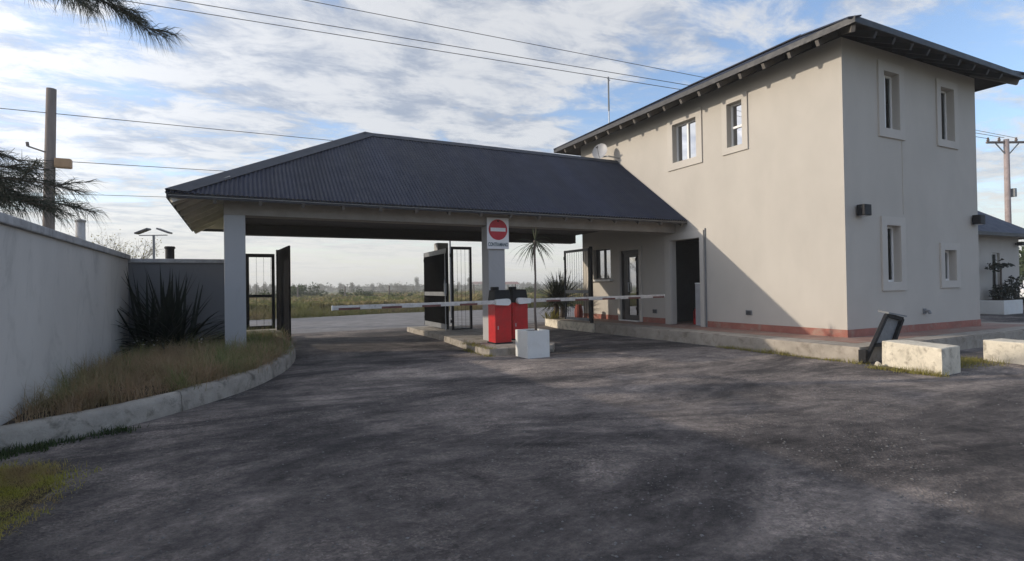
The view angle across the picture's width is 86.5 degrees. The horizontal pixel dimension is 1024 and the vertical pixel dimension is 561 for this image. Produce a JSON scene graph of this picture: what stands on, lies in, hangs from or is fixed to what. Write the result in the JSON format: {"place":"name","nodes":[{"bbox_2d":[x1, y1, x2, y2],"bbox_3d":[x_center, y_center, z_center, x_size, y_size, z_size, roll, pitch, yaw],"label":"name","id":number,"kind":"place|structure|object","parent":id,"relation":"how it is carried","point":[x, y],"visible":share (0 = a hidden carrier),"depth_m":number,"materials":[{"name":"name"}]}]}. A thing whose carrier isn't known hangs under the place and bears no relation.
{"place":"outdoors","nodes":[
{"label":"outdoors","id":0,"kind":"place"},
{"bbox_2d":[0,457,101,539],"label":"lawn grass","id":1,"kind":"structure","parent":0,"point":[30,471],"depth_m":4.02,"materials":[{"name":"green plant"}]},
{"bbox_2d":[3,352,277,424],"bbox_3d":[-5.487,1.425,9.815,3.010,0.001,9.886,-1,-1,-27],"label":"planting bed","id":2,"kind":"object","parent":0,"point":[33,416],"depth_m":6.00,"materials":[{"name":"soil"}]},
{"bbox_2d":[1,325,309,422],"bbox_3d":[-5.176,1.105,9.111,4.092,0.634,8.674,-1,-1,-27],"label":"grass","id":3,"kind":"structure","parent":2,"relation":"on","point":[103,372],"depth_m":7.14,"materials":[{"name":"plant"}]},
{"bbox_2d":[35,321,301,413],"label":"fountain grass","id":4,"kind":"structure","parent":2,"relation":"on","point":[153,351],"depth_m":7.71,"materials":[{"name":"plant"}]},
{"bbox_2d":[111,266,253,358],"bbox_3d":[-6.874,0.869,10.826,3.586,2.434,3.692,-1,-1,-27],"label":"flax plant","id":5,"kind":"object","parent":2,"relation":"on","point":[169,320],"visible":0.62,"depth_m":10.64,"materials":[{"name":"green plant"}]},
{"bbox_2d":[165,132,686,349],"bbox_3d":[-1.984,-1.110,15.009,12.258,5.560,6.157,-1,-1,-27],"label":"carport canopy","id":6,"kind":"object","parent":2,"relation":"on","point":[365,185],"visible":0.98,"depth_m":13.08,"materials":[{"name":"metal"}]},
{"bbox_2d":[487,217,508,248],"bbox_3d":[-0.342,-1.118,12.921,0.570,0.740,0.065,-1,-1,-27],"label":"no entry sign","id":7,"kind":"object","parent":6,"relation":"attached to","point":[497,233],"visible":1,"depth_m":12.90,"materials":[{"name":"metal"}]},
{"bbox_2d":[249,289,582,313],"bbox_3d":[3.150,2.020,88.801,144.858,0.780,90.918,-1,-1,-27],"label":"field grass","id":8,"kind":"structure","parent":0,"point":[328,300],"depth_m":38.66,"materials":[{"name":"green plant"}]},
{"bbox_2d":[249,288,582,319],"bbox_3d":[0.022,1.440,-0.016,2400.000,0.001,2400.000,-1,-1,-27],"label":"ground","id":9,"kind":"structure","parent":0,"point":[364,291],"depth_m":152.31,"materials":[{"name":"green plant"}]},
{"bbox_2d":[25,87,72,229],"bbox_3d":[-16.968,-2.471,19.994,1.320,9.159,0.500,-1,-1,-27],"label":"utility pole","id":10,"kind":"object","parent":9,"relation":"on","point":[49,151],"visible":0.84,"depth_m":19.88,"materials":[{"name":"brown wood"}]},
{"bbox_2d":[48,193,156,196],"bbox_3d":[-5.775,-4.042,28.837,28.703,1.666,0.018,0,-1,-40],"label":"power line","id":11,"kind":"object","parent":10,"relation":"attached to","point":[117,195],"visible":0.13,"depth_m":21.03,"materials":[{"name":"metal"}]},
{"bbox_2d":[46,160,218,170],"bbox_3d":[-6.255,-5.421,29.843,29.576,2.057,0.024,0,-1,-43],"label":"power line","id":12,"kind":"object","parent":10,"relation":"attached to","point":[136,165],"visible":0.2,"depth_m":21.62,"materials":[{"name":"rubber"}]},
{"bbox_2d":[0,108,332,140],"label":"power line","id":13,"kind":"object","parent":10,"relation":"attached to","point":[159,123],"visible":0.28,"depth_m":21.85,"materials":[{"name":"metal"}]},
{"bbox_2d":[0,212,130,425],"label":"boundary wall","id":14,"kind":"structure","parent":9,"relation":"on","point":[62,295],"depth_m":6.52,"materials":[{"name":"white paint"}]},
{"bbox_2d":[74,219,86,239],"bbox_3d":[-23.792,-0.533,30.012,0.540,5.710,0.520,-1,-1,-27],"label":"concrete post","id":15,"kind":"object","parent":9,"relation":"on","point":[80,232],"visible":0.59,"depth_m":29.88,"materials":[{"name":"white concrete"}]},
{"bbox_2d":[0,0,190,232],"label":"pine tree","id":16,"kind":"object","parent":9,"relation":"on","point":[8,186],"visible":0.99,"depth_m":7.01,"materials":[{"name":"green plant"}]},
{"bbox_2d":[69,228,164,258],"bbox_3d":[-18.897,-0.209,26.069,4.722,4.576,4.933,-1,-1,-27],"label":"bare shrub","id":17,"kind":"object","parent":9,"relation":"on","point":[142,257],"visible":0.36,"depth_m":25.84,"materials":[{"name":"brown plant"}]},
{"bbox_2d":[134,228,171,258],"bbox_3d":[-16.450,-0.178,24.979,1.590,4.463,0.309,-1,-1,0],"label":"solar street light","id":18,"kind":"object","parent":9,"relation":"on","point":[153,236],"visible":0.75,"depth_m":24.97,"materials":[{"name":"grey paint"}]},
{"bbox_2d":[128,258,224,351],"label":"boundary wall","id":19,"kind":"structure","parent":9,"relation":"on","point":[208,274],"depth_m":11.69,"materials":[{"name":"grey paint"}]},
{"bbox_2d":[164,246,174,258],"bbox_3d":[-7.311,-0.595,11.624,0.210,0.275,0.210,-1,-1,-27],"label":"wall light","id":20,"kind":"object","parent":19,"relation":"on","point":[169,252],"visible":0.95,"depth_m":11.56,"materials":[{"name":"black paint"}]},
{"bbox_2d":[253,283,261,292],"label":"distant tree","id":21,"kind":"object","parent":9,"relation":"on","point":[254,291],"visible":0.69,"depth_m":214.10,"materials":[{"name":"green plant"}]},
{"bbox_2d":[262,282,269,291],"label":"distant tree","id":22,"kind":"object","parent":9,"relation":"on","point":[264,286],"visible":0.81,"depth_m":221.37,"materials":[{"name":"green plant"}]},
{"bbox_2d":[258,288,275,297],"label":"wild bush","id":23,"kind":"object","parent":9,"relation":"on","point":[264,293],"visible":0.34,"depth_m":60.38,"materials":[{"name":"green plant"}]},
{"bbox_2d":[291,284,304,296],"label":"wild bush","id":24,"kind":"object","parent":9,"relation":"on","point":[299,292],"visible":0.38,"depth_m":68.48,"materials":[{"name":"green plant"}]},
{"bbox_2d":[291,282,327,295],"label":"wild bush","id":25,"kind":"object","parent":9,"relation":"on","point":[314,290],"visible":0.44,"depth_m":75.55,"materials":[{"name":"green plant"}]},
{"bbox_2d":[339,288,363,296],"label":"wild bush","id":26,"kind":"object","parent":9,"relation":"on","point":[357,292],"visible":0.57,"depth_m":66.82,"materials":[{"name":"green plant"}]},
{"bbox_2d":[349,282,354,292],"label":"distant tree","id":27,"kind":"object","parent":9,"relation":"on","point":[351,289],"visible":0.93,"depth_m":230.69,"materials":[{"name":"green plant"}]},
{"bbox_2d":[360,290,373,295],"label":"wild bush","id":28,"kind":"object","parent":9,"relation":"on","point":[366,293],"visible":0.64,"depth_m":64.97,"materials":[{"name":"green plant"}]},
{"bbox_2d":[388,291,412,295],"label":"wild bush","id":29,"kind":"object","parent":9,"relation":"on","point":[401,293],"visible":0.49,"depth_m":64.37,"materials":[{"name":"green plant"}]},
{"bbox_2d":[249,285,582,294],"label":"scrub","id":30,"kind":"object","parent":9,"relation":"on","point":[411,291],"visible":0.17,"depth_m":177.57,"materials":[{"name":"green plant"}]},
{"bbox_2d":[250,280,582,291],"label":"distant woods","id":31,"kind":"object","parent":9,"relation":"on","point":[330,288],"visible":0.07,"depth_m":336.00,"materials":[{"name":"green plant"}]},
{"bbox_2d":[414,277,419,290],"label":"distant tree","id":32,"kind":"object","parent":9,"relation":"on","point":[416,280],"visible":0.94,"depth_m":267.31,"materials":[{"name":"green plant"}]},
{"bbox_2d":[505,282,518,288],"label":"house","id":33,"kind":"structure","parent":9,"relation":"on","point":[509,284],"depth_m":333.26,"materials":[{"name":"paint"}]},
{"bbox_2d":[525,286,541,293],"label":"wild bush","id":34,"kind":"object","parent":9,"relation":"on","point":[530,289],"visible":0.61,"depth_m":68.31,"materials":[{"name":"green plant"}]},
{"bbox_2d":[986,137,1023,223],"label":"utility pole","id":35,"kind":"object","parent":9,"relation":"on","point":[1009,192],"visible":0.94,"depth_m":32.90,"materials":[{"name":"brown wood"}]},
{"bbox_2d":[121,0,987,138],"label":"power line","id":36,"kind":"object","parent":35,"relation":"attached to","point":[400,44],"visible":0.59,"depth_m":24.47,"materials":[{"name":"metal"}]},
{"bbox_2d":[176,0,1003,137],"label":"power line","id":37,"kind":"object","parent":35,"relation":"attached to","point":[450,45],"visible":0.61,"depth_m":24.75,"materials":[{"name":"metal"}]},
{"bbox_2d":[305,0,1014,137],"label":"power line","id":38,"kind":"object","parent":35,"relation":"attached to","point":[534,44],"visible":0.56,"depth_m":24.34,"materials":[{"name":"rubber"}]},
{"bbox_2d":[1019,246,1023,277],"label":"leafy tree","id":39,"kind":"object","parent":9,"relation":"on","point":[1021,260],"visible":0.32,"depth_m":38.52,"materials":[{"name":"green plant"}]},
{"bbox_2d":[250,306,583,333],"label":"road","id":40,"kind":"structure","parent":0,"point":[356,322],"depth_m":23.79,"materials":[{"name":"grey asphalt"}]},
{"bbox_2d":[449,241,451,317],"bbox_3d":[-2.844,-0.706,25.468,0.195,4.916,0.100,-1,-1,-27],"label":"slim pole","id":41,"kind":"object","parent":40,"relation":"on","point":[450,277],"visible":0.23,"depth_m":25.40,"materials":[{"name":"black metal"}]},
{"bbox_2d":[0,305,1023,560],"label":"driveway","id":42,"kind":"structure","parent":0,"point":[142,477],"depth_m":4.36,"materials":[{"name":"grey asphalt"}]},
{"bbox_2d":[0,423,149,460],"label":"dark weeds","id":43,"kind":"object","parent":42,"relation":"on","point":[9,452],"visible":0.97,"depth_m":5.04,"materials":[{"name":"green plant"}]},
{"bbox_2d":[0,344,295,452],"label":"kerb","id":44,"kind":"structure","parent":42,"relation":"on","point":[126,414],"depth_m":5.87,"materials":[{"name":"concrete"}]},
{"bbox_2d":[246,328,282,335],"bbox_3d":[-7.172,1.602,15.647,0.960,0.310,1.950,-1,-1,-27],"label":"step","id":45,"kind":"object","parent":42,"relation":"on","point":[273,330],"visible":0.07,"depth_m":15.46,"materials":[{"name":"concrete"}]},
{"bbox_2d":[276,250,277,329],"bbox_3d":[-6.849,0.405,15.917,0.080,2.600,0.080,-1,-1,-27],"label":"gate post","id":46,"kind":"object","parent":42,"relation":"on","point":[276,290],"visible":0.36,"depth_m":15.87,"materials":[{"name":"black metal"}]},
{"bbox_2d":[246,254,274,329],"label":"pedestrian gate","id":47,"kind":"structure","parent":46,"relation":"attached to","point":[272,295],"depth_m":15.68,"materials":[{"name":"black metal"}]},
{"bbox_2d":[277,246,290,339],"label":"drive gate","id":48,"kind":"structure","parent":46,"relation":"attached to","point":[284,286],"depth_m":14.85,"materials":[{"name":"black metal"}]},
{"bbox_2d":[407,325,554,355],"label":"traffic island","id":49,"kind":"structure","parent":42,"relation":"on","point":[451,336],"depth_m":13.73,"materials":[{"name":"concrete"}]},
{"bbox_2d":[331,287,512,343],"bbox_3d":[-1.805,0.793,11.496,3.910,1.271,0.525,-1,-1,-27],"label":"boom barrier","id":50,"kind":"object","parent":49,"relation":"on","point":[498,302],"visible":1,"depth_m":12.10,"materials":[{"name":"metal"}]},
{"bbox_2d":[496,309,510,340],"bbox_3d":[-0.190,0.981,12.150,0.340,0.700,0.005,-1,-1,-27],"label":"service door","id":51,"kind":"structure","parent":50,"relation":"in","point":[502,315],"depth_m":12.15,"materials":[{"name":"red paint"}]},
{"bbox_2d":[423,248,448,330],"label":"drive gate","id":52,"kind":"structure","parent":49,"relation":"on","point":[436,276],"depth_m":16.61,"materials":[{"name":"black metal"}]},
{"bbox_2d":[449,247,472,329],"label":"side gate","id":53,"kind":"structure","parent":49,"relation":"on","point":[470,278],"depth_m":15.77,"materials":[{"name":"black metal"}]},
{"bbox_2d":[508,287,664,339],"bbox_3d":[2.026,0.765,14.103,4.660,1.271,0.525,-1,-1,-27],"label":"boom barrier","id":54,"kind":"object","parent":49,"relation":"on","point":[520,300],"visible":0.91,"depth_m":13.07,"materials":[{"name":"white metal"}]},
{"bbox_2d":[514,307,526,329],"bbox_3d":[0.209,0.985,13.024,0.340,0.700,0.005,-1,-1,-27],"label":"service door","id":55,"kind":"structure","parent":54,"relation":"in","point":[520,313],"depth_m":13.02,"materials":[{"name":"red paint"}]},
{"bbox_2d":[515,328,549,358],"bbox_3d":[0.412,1.269,11.030,0.500,0.540,0.520,-1,-1,-27],"label":"square planter","id":56,"kind":"object","parent":42,"relation":"on","point":[531,343],"visible":0.96,"depth_m":10.83,"materials":[{"name":"white concrete"}]},
{"bbox_2d":[512,229,554,330],"bbox_3d":[0.414,-0.056,11.174,1.029,2.175,1.030,-1,-1,4],"label":"potted palm","id":57,"kind":"object","parent":56,"relation":"in","point":[534,245],"visible":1,"depth_m":11.16,"materials":[{"name":"green plant"}]},
{"bbox_2d":[545,318,594,332],"bbox_3d":[1.727,1.485,18.277,0.427,0.292,4.028,-1,-1,-16],"label":"kerb facing","id":58,"kind":"object","parent":42,"relation":"on","point":[579,326],"visible":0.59,"depth_m":17.50,"materials":[{"name":"grey concrete"}]},
{"bbox_2d":[456,340,1012,376],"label":"kerb weeds","id":59,"kind":"object","parent":42,"relation":"on","point":[965,360],"visible":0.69,"depth_m":9.28,"materials":[{"name":"green plant"}]},
{"bbox_2d":[858,349,868,363],"bbox_3d":[6.055,1.315,9.374,0.080,0.240,0.120,-1,-1,-27],"label":"post stub","id":60,"kind":"object","parent":42,"relation":"on","point":[862,354],"visible":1,"depth_m":9.35,"materials":[{"name":"black paint"}]},
{"bbox_2d":[862,310,906,362],"bbox_3d":[6.560,0.980,9.652,1.283,0.899,0.210,-1,-1,-27],"label":"leaning sign frame","id":61,"kind":"object","parent":42,"relation":"on","point":[889,326],"visible":0.82,"depth_m":9.66,"materials":[{"name":"black paint"}]},
{"bbox_2d":[882,339,960,375],"bbox_3d":[6.578,1.239,8.705,0.563,0.471,1.297,-1,-1,-4],"label":"concrete block","id":62,"kind":"object","parent":42,"relation":"on","point":[932,357],"depth_m":8.43,"materials":[{"name":"white concrete"}]},
{"bbox_2d":[978,211,1023,299],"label":"single storey house","id":63,"kind":"structure","parent":42,"relation":"on","point":[998,239],"depth_m":23.24,"materials":[{"name":"paint"}]},
{"bbox_2d":[992,253,997,289],"bbox_3d":[20.586,-0.003,23.347,0.700,2.350,0.120,-1,-1,-27],"label":"window","id":64,"kind":"structure","parent":63,"relation":"in","point":[995,254],"depth_m":23.46,"materials":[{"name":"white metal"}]},
{"bbox_2d":[1015,242,1023,245],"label":"wall spotlight","id":65,"kind":"object","parent":63,"relation":"attached to","point":[1019,243],"depth_m":23.79,"materials":[{"name":"black paint"}]},
{"bbox_2d":[980,299,1022,314],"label":"square planter","id":66,"kind":"object","parent":42,"relation":"on","point":[1003,307],"visible":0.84,"depth_m":21.97,"materials":[{"name":"white concrete"}]},
{"bbox_2d":[984,258,1014,299],"bbox_3d":[20.068,-0.014,22.376,1.434,1.820,0.815,-1,-1,-27],"label":"potted shrub","id":67,"kind":"object","parent":66,"relation":"in","point":[1001,295],"visible":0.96,"depth_m":22.27,"materials":[{"name":"green plant"}]},
{"bbox_2d":[1003,275,1023,304],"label":"potted shrub","id":68,"kind":"object","parent":66,"relation":"in","point":[1014,286],"visible":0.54,"depth_m":22.81,"materials":[{"name":"green plant"}]},
{"bbox_2d":[983,338,1023,364],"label":"concrete block","id":69,"kind":"object","parent":42,"relation":"on","point":[1009,350],"depth_m":9.26,"materials":[{"name":"white concrete"}]},
{"bbox_2d":[1020,281,1023,302],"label":"parked car","id":70,"kind":"object","parent":42,"relation":"on","point":[1022,291],"visible":0.24,"depth_m":31.48,"materials":[{"name":"white paint"}]},
{"bbox_2d":[0,0,1023,288],"label":"sky","id":71,"kind":"structure","parent":0,"point":[235,75],"materials":[{"name":"blue"}]},
{"bbox_2d":[549,316,1023,362],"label":"pavement","id":72,"kind":"structure","parent":0,"point":[811,348],"depth_m":11.54,"materials":[{"name":"concrete"}]},
{"bbox_2d":[540,308,563,318],"bbox_3d":[1.403,1.169,19.210,1.061,0.436,0.849,-1,-1,-5],"label":"shrub","id":73,"kind":"object","parent":72,"relation":"on","point":[554,316],"visible":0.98,"depth_m":19.12,"materials":[{"name":"green plant"}]},
{"bbox_2d":[538,269,581,317],"bbox_3d":[1.837,0.470,19.940,2.326,1.920,2.471,-1,-1,-27],"label":"yucca plant","id":74,"kind":"object","parent":72,"relation":"on","point":[562,314],"visible":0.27,"depth_m":19.81,"materials":[{"name":"green plant"}]},
{"bbox_2d":[589,246,593,322],"bbox_3d":[2.438,0.143,16.735,0.080,2.380,0.080,-1,-1,-27],"label":"gate post","id":75,"kind":"object","parent":72,"relation":"on","point":[591,282],"visible":0.86,"depth_m":16.70,"materials":[{"name":"black metal"}]},
{"bbox_2d":[563,248,589,320],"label":"walkway gate","id":76,"kind":"structure","parent":75,"relation":"attached to","point":[570,291],"depth_m":17.48,"materials":[{"name":"black metal"}]},
{"bbox_2d":[554,14,1023,337],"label":"two storey house","id":77,"kind":"structure","parent":72,"relation":"on","point":[764,173],"depth_m":12.72,"materials":[{"name":"beige paint"}]},
{"bbox_2d":[593,249,612,281],"bbox_3d":[3.100,-0.523,18.628,0.300,1.105,1.200,-1,-1,-27],"label":"window","id":78,"kind":"structure","parent":77,"relation":"in","point":[603,257],"depth_m":18.74,"materials":[{"name":"clear glass"}]},
{"bbox_2d":[592,144,619,158],"bbox_3d":[3.062,-4.228,17.799,0.810,0.549,0.420,-1,-1,-11],"label":"satellite dish","id":79,"kind":"object","parent":77,"relation":"attached to","point":[599,151],"visible":0.98,"depth_m":17.82,"materials":[{"name":"metal"}]},
{"bbox_2d":[606,77,609,122],"bbox_3d":[3.668,-6.204,20.569,0.052,3.000,0.361,-1,-1,33],"label":"antenna mast","id":80,"kind":"object","parent":77,"relation":"attached to","point":[608,102],"visible":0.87,"depth_m":20.56,"materials":[{"name":"metal"}]},
{"bbox_2d":[617,246,642,321],"bbox_3d":[3.757,0.114,17.295,0.220,2.350,1.170,-1,-1,-27],"label":"door","id":81,"kind":"structure","parent":77,"relation":"in","point":[631,260],"depth_m":17.37,"materials":[{"name":"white metal"}]},
{"bbox_2d":[667,107,702,171],"bbox_3d":[4.866,-3.893,15.164,0.215,1.480,1.290,-1,-1,-27],"label":"window","id":82,"kind":"structure","parent":77,"relation":"in","point":[688,134],"depth_m":15.18,"materials":[{"name":"white metal"}]},
{"bbox_2d":[721,90,748,155],"bbox_3d":[5.639,-3.912,13.633,0.215,1.420,0.780,-1,-1,-27],"label":"window","id":83,"kind":"structure","parent":77,"relation":"in","point":[739,111],"depth_m":13.69,"materials":[{"name":"white metal"}]},
{"bbox_2d":[856,204,871,215],"bbox_3d":[7.285,-1.454,11.280,0.240,0.238,0.199,-1,-1,-27],"label":"wall lamp","id":84,"kind":"object","parent":77,"relation":"attached to","point":[864,209],"visible":1,"depth_m":11.20,"materials":[{"name":"black metal"}]},
{"bbox_2d":[877,59,905,140],"bbox_3d":[8.294,-3.945,12.030,0.980,1.650,0.215,-1,-1,-27],"label":"window","id":85,"kind":"structure","parent":77,"relation":"in","point":[882,66],"depth_m":12.01,"materials":[{"name":"white metal"}]},
{"bbox_2d":[880,216,906,290],"bbox_3d":[8.309,-0.586,11.974,0.900,1.610,0.215,-1,-1,-27],"label":"window","id":86,"kind":"structure","parent":77,"relation":"in","point":[887,285],"depth_m":11.96,"materials":[{"name":"white metal"}]},
{"bbox_2d":[935,78,958,149],"bbox_3d":[10.351,-3.965,13.069,0.930,1.590,0.215,-1,-1,-27],"label":"window","id":87,"kind":"structure","parent":77,"relation":"in","point":[939,83],"depth_m":13.06,"materials":[{"name":"white metal"}]},
{"bbox_2d":[939,243,960,287],"bbox_3d":[10.384,-0.360,13.017,0.860,1.060,0.215,-1,-1,-27],"label":"window","id":88,"kind":"structure","parent":77,"relation":"in","point":[944,255],"depth_m":12.96,"materials":[{"name":"white metal"}]},
{"bbox_2d":[972,214,984,224],"bbox_3d":[11.480,-1.494,13.399,0.240,0.238,0.199,-1,-1,-27],"label":"wall lamp","id":89,"kind":"object","parent":77,"relation":"attached to","point":[979,219],"visible":1,"depth_m":13.32,"materials":[{"name":"black metal"}]},
{"bbox_2d":[594,318,1023,342],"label":"path","id":90,"kind":"structure","parent":0,"point":[691,325],"depth_m":12.54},
{"bbox_2d":[574,304,582,317],"bbox_3d":[2.266,1.071,18.490,0.300,0.510,0.300,-1,-1,-27],"label":"clay jar","id":91,"kind":"object","parent":90,"relation":"on","point":[580,313],"visible":0.84,"depth_m":18.39,"materials":[{"name":"ceramic"}]},
{"bbox_2d":[693,306,695,323],"bbox_3d":[5.217,0.983,15.413,0.167,0.515,0.159,-1,-1,4],"label":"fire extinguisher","id":92,"kind":"object","parent":90,"relation":"on","point":[694,316],"visible":0.49,"depth_m":15.37,"materials":[{"name":"red paint"}]},
{"bbox_2d":[695,283,700,325],"bbox_3d":[5.442,0.645,15.040,0.655,1.175,0.375,-1,-1,-27],"label":"white cabinet","id":93,"kind":"object","parent":90,"relation":"on","point":[697,301],"visible":0.16,"depth_m":14.98,"materials":[{"name":"metal"}]}
]}

